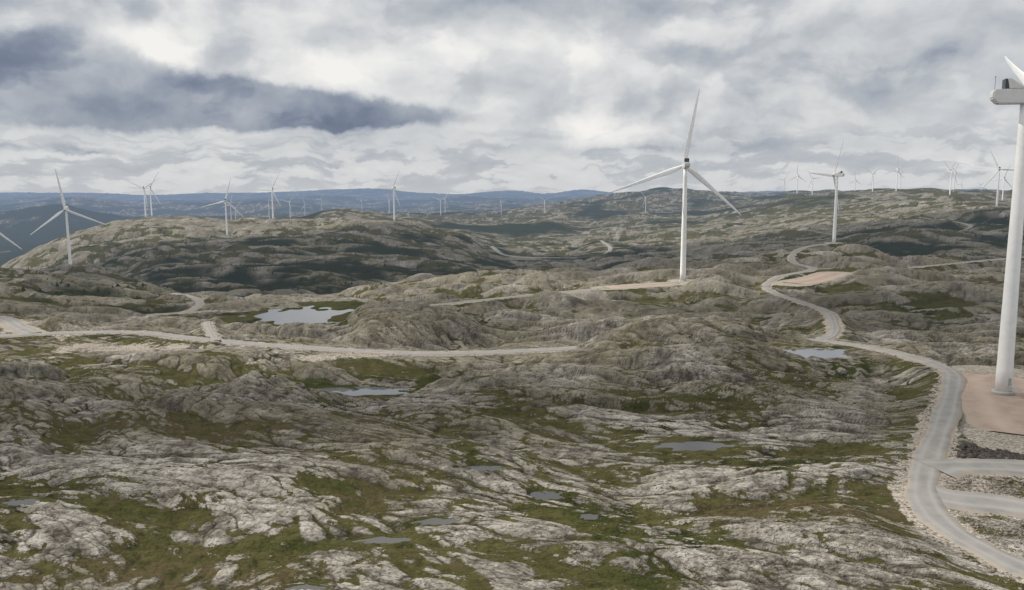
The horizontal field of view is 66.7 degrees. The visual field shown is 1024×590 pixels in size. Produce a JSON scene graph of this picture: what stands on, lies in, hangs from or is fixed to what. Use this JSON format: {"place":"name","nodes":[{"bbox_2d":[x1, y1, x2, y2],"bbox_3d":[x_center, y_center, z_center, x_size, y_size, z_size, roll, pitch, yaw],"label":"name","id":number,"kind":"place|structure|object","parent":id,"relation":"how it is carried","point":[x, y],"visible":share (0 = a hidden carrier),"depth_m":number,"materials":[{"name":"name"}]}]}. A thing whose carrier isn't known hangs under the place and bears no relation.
{"place":"outdoors","nodes":[
{"label":"outdoors","id":0,"kind":"place"},
{"bbox_2d":[0,316,39,333],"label":"gravel road","id":1,"kind":"structure","parent":0,"point":[13,325],"depth_m":391.11,"materials":[{"name":"grey gravel"}]},
{"bbox_2d":[3,498,38,506],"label":"pond","id":2,"kind":"structure","parent":0,"point":[31,501],"depth_m":150.22,"materials":[{"name":"grey liquid"}]},
{"bbox_2d":[149,293,211,314],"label":"gravel road","id":3,"kind":"structure","parent":0,"point":[199,304],"depth_m":513.41,"materials":[{"name":"grey gravel"}]},
{"bbox_2d":[204,321,219,340],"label":"gravel road","id":4,"kind":"structure","parent":0,"point":[212,334],"depth_m":366.62,"materials":[{"name":"grey gravel"}]},
{"bbox_2d":[239,305,353,324],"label":"lake","id":5,"kind":"structure","parent":0,"point":[307,314],"depth_m":484.31,"materials":[{"name":"grey liquid"}]},
{"bbox_2d":[285,583,332,589],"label":"pond","id":6,"kind":"structure","parent":0,"point":[305,587],"depth_m":108.96,"materials":[{"name":"grey liquid"}]},
{"bbox_2d":[320,386,408,395],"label":"pond","id":7,"kind":"structure","parent":0,"point":[363,390],"depth_m":269.98,"materials":[{"name":"grey liquid"}]},
{"bbox_2d":[352,536,411,543],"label":"pond","id":8,"kind":"structure","parent":0,"point":[381,539],"depth_m":136.86,"materials":[{"name":"grey liquid"}]},
{"bbox_2d":[411,518,459,524],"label":"pond","id":9,"kind":"structure","parent":0,"point":[434,521],"depth_m":143.59,"materials":[{"name":"grey liquid"}]},
{"bbox_2d":[468,465,512,470],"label":"pond","id":10,"kind":"structure","parent":0,"point":[484,468],"depth_m":169.09,"materials":[{"name":"grey liquid"}]},
{"bbox_2d":[0,187,1023,589],"bbox_3d":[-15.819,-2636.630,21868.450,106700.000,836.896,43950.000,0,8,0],"label":"ground","id":11,"kind":"structure","parent":0,"point":[142,463],"depth_m":249.81,"materials":[{"name":"grey stone"}]},
{"bbox_2d":[0,233,20,248],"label":"wind turbine","id":12,"kind":"object","parent":11,"relation":"on","point":[5,237],"visible":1,"depth_m":757.43,"materials":[{"name":"white paint"}]},
{"bbox_2d":[30,169,105,263],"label":"wind turbine","id":13,"kind":"object","parent":11,"relation":"on","point":[66,209],"visible":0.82,"depth_m":1111.97,"materials":[{"name":"white paint"}]},
{"bbox_2d":[126,178,158,217],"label":"wind turbine","id":14,"kind":"object","parent":11,"relation":"on","point":[143,187],"visible":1,"depth_m":2312.18,"materials":[{"name":"white paint"}]},
{"bbox_2d":[131,171,159,216],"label":"wind turbine","id":15,"kind":"object","parent":11,"relation":"on","point":[150,194],"visible":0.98,"depth_m":2345.22,"materials":[{"name":"white paint"}]},
{"bbox_2d":[203,178,241,236],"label":"wind turbine","id":16,"kind":"object","parent":11,"relation":"on","point":[225,201],"visible":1,"depth_m":1906.93,"materials":[{"name":"white paint"}]},
{"bbox_2d":[257,174,280,219],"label":"wind turbine","id":17,"kind":"object","parent":11,"relation":"on","point":[272,192],"visible":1,"depth_m":2279.38,"materials":[{"name":"white paint"}]},
{"bbox_2d":[374,170,399,220],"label":"wind turbine","id":18,"kind":"object","parent":11,"relation":"on","point":[393,188],"visible":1,"depth_m":2078.97,"materials":[{"name":"white paint"}]},
{"bbox_2d":[1,312,1023,589],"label":"rubble","id":19,"kind":"object","parent":11,"relation":"on","point":[997,486],"visible":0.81,"depth_m":160.46,"materials":[{"name":"grey stone"}]},
{"bbox_2d":[21,210,1023,298],"bbox_3d":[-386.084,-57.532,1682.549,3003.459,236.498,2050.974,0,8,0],"label":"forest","id":20,"kind":"object","parent":11,"relation":"on","point":[83,292],"visible":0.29,"depth_m":1285.43,"materials":[{"name":"green plant"}]},
{"bbox_2d":[604,282,677,288],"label":"crane pad","id":21,"kind":"object","parent":11,"relation":"on","point":[614,287],"visible":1,"depth_m":570.81,"materials":[{"name":"beige gravel"}]},
{"bbox_2d":[611,88,740,280],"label":"wind turbine","id":22,"kind":"object","parent":11,"relation":"on","point":[685,165],"visible":1,"depth_m":587.57,"materials":[{"name":"white paint"}]},
{"bbox_2d":[789,164,805,193],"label":"wind turbine","id":23,"kind":"object","parent":11,"relation":"on","point":[797,178],"visible":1,"depth_m":3706.25,"materials":[{"name":"white paint"}]},
{"bbox_2d":[779,273,850,284],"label":"crane pad","id":24,"kind":"object","parent":11,"relation":"on","point":[815,278],"visible":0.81,"depth_m":618.64,"materials":[{"name":"beige gravel"}]},
{"bbox_2d":[811,139,844,242],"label":"wind turbine","id":25,"kind":"object","parent":11,"relation":"on","point":[838,174],"visible":1,"depth_m":1005.70,"materials":[{"name":"white paint"}]},
{"bbox_2d":[867,169,877,190],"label":"wind turbine","id":26,"kind":"object","parent":11,"relation":"on","point":[872,177],"visible":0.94,"depth_m":3404.66,"materials":[{"name":"white paint"}]},
{"bbox_2d":[886,157,904,191],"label":"wind turbine","id":27,"kind":"object","parent":11,"relation":"on","point":[897,174],"visible":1,"depth_m":3033.79,"materials":[{"name":"white paint"}]},
{"bbox_2d":[942,160,954,195],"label":"wind turbine","id":28,"kind":"object","parent":11,"relation":"on","point":[950,178],"visible":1,"depth_m":2607.71,"materials":[{"name":"white paint"}]},
{"bbox_2d":[944,163,958,189],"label":"wind turbine","id":29,"kind":"object","parent":11,"relation":"on","point":[954,173],"visible":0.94,"depth_m":3335.31,"materials":[{"name":"white paint"}]},
{"bbox_2d":[955,442,1023,459],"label":"rubble","id":30,"kind":"object","parent":11,"relation":"on","point":[997,453],"visible":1,"depth_m":181.58,"materials":[{"name":"grey stone"}]},
{"bbox_2d":[961,374,1023,434],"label":"crane pad","id":31,"kind":"object","parent":11,"relation":"on","point":[984,407],"visible":0.73,"depth_m":221.37,"materials":[{"name":"beige gravel"}]},
{"bbox_2d":[989,56,1023,395],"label":"wind turbine","id":32,"kind":"object","parent":31,"relation":"on","point":[1011,92],"visible":1,"depth_m":228.83,"materials":[{"name":"white paint"}]},
{"bbox_2d":[981,147,1013,206],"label":"wind turbine","id":33,"kind":"object","parent":11,"relation":"on","point":[999,169],"visible":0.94,"depth_m":1774.17,"materials":[{"name":"white paint"}]},
{"bbox_2d":[991,164,1012,199],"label":"wind turbine","id":34,"kind":"object","parent":11,"relation":"on","point":[1003,182],"visible":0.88,"depth_m":2822.34,"materials":[{"name":"white paint"}]},
{"bbox_2d":[0,331,1023,578],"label":"gravel road","id":35,"kind":"structure","parent":0,"point":[926,503],"depth_m":190.53,"materials":[{"name":"grey gravel"}]},
{"bbox_2d":[0,0,1023,194],"label":"sky","id":36,"kind":"structure","parent":0,"point":[453,96],"materials":[{"name":"grey"}]},
{"bbox_2d":[530,490,563,499],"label":"pond","id":37,"kind":"structure","parent":0,"point":[547,495],"depth_m":157.68,"materials":[{"name":"grey liquid"}]},
{"bbox_2d":[490,240,612,257],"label":"gravel road","id":38,"kind":"structure","parent":0,"point":[610,248],"depth_m":1975.21,"materials":[{"name":"grey gravel"}]},
{"bbox_2d":[429,282,678,305],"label":"gravel road","id":39,"kind":"structure","parent":0,"point":[532,294],"depth_m":532.34,"materials":[{"name":"grey gravel"}]},
{"bbox_2d":[580,514,600,519],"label":"pond","id":40,"kind":"structure","parent":0,"point":[589,516],"depth_m":147.27,"materials":[{"name":"grey liquid"}]},
{"bbox_2d":[653,441,734,450],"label":"pond","id":41,"kind":"structure","parent":0,"point":[696,446],"depth_m":188.25,"materials":[{"name":"grey liquid"}]},
{"bbox_2d":[763,243,840,339],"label":"gravel road","id":42,"kind":"structure","parent":0,"point":[834,329],"depth_m":470.30,"materials":[{"name":"grey gravel"}]},
{"bbox_2d":[782,347,851,357],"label":"pond","id":43,"kind":"structure","parent":0,"point":[805,352],"depth_m":303.30,"materials":[{"name":"grey liquid"}]},
{"bbox_2d":[815,257,1023,268],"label":"gravel road","id":44,"kind":"structure","parent":0,"point":[937,264],"depth_m":759.35,"materials":[{"name":"grey gravel"}]},
{"bbox_2d":[941,219,972,229],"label":"gravel road","id":45,"kind":"structure","parent":0,"point":[969,225],"depth_m":1662.07,"materials":[{"name":"grey gravel"}]},
{"bbox_2d":[911,457,1023,478],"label":"gravel road","id":46,"kind":"structure","parent":0,"point":[957,468],"depth_m":171.52,"materials":[{"name":"grey gravel"}]},
{"bbox_2d":[936,484,1023,517],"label":"gravel road","id":47,"kind":"structure","parent":0,"point":[986,503],"depth_m":151.83,"materials":[{"name":"grey gravel"}]}
]}

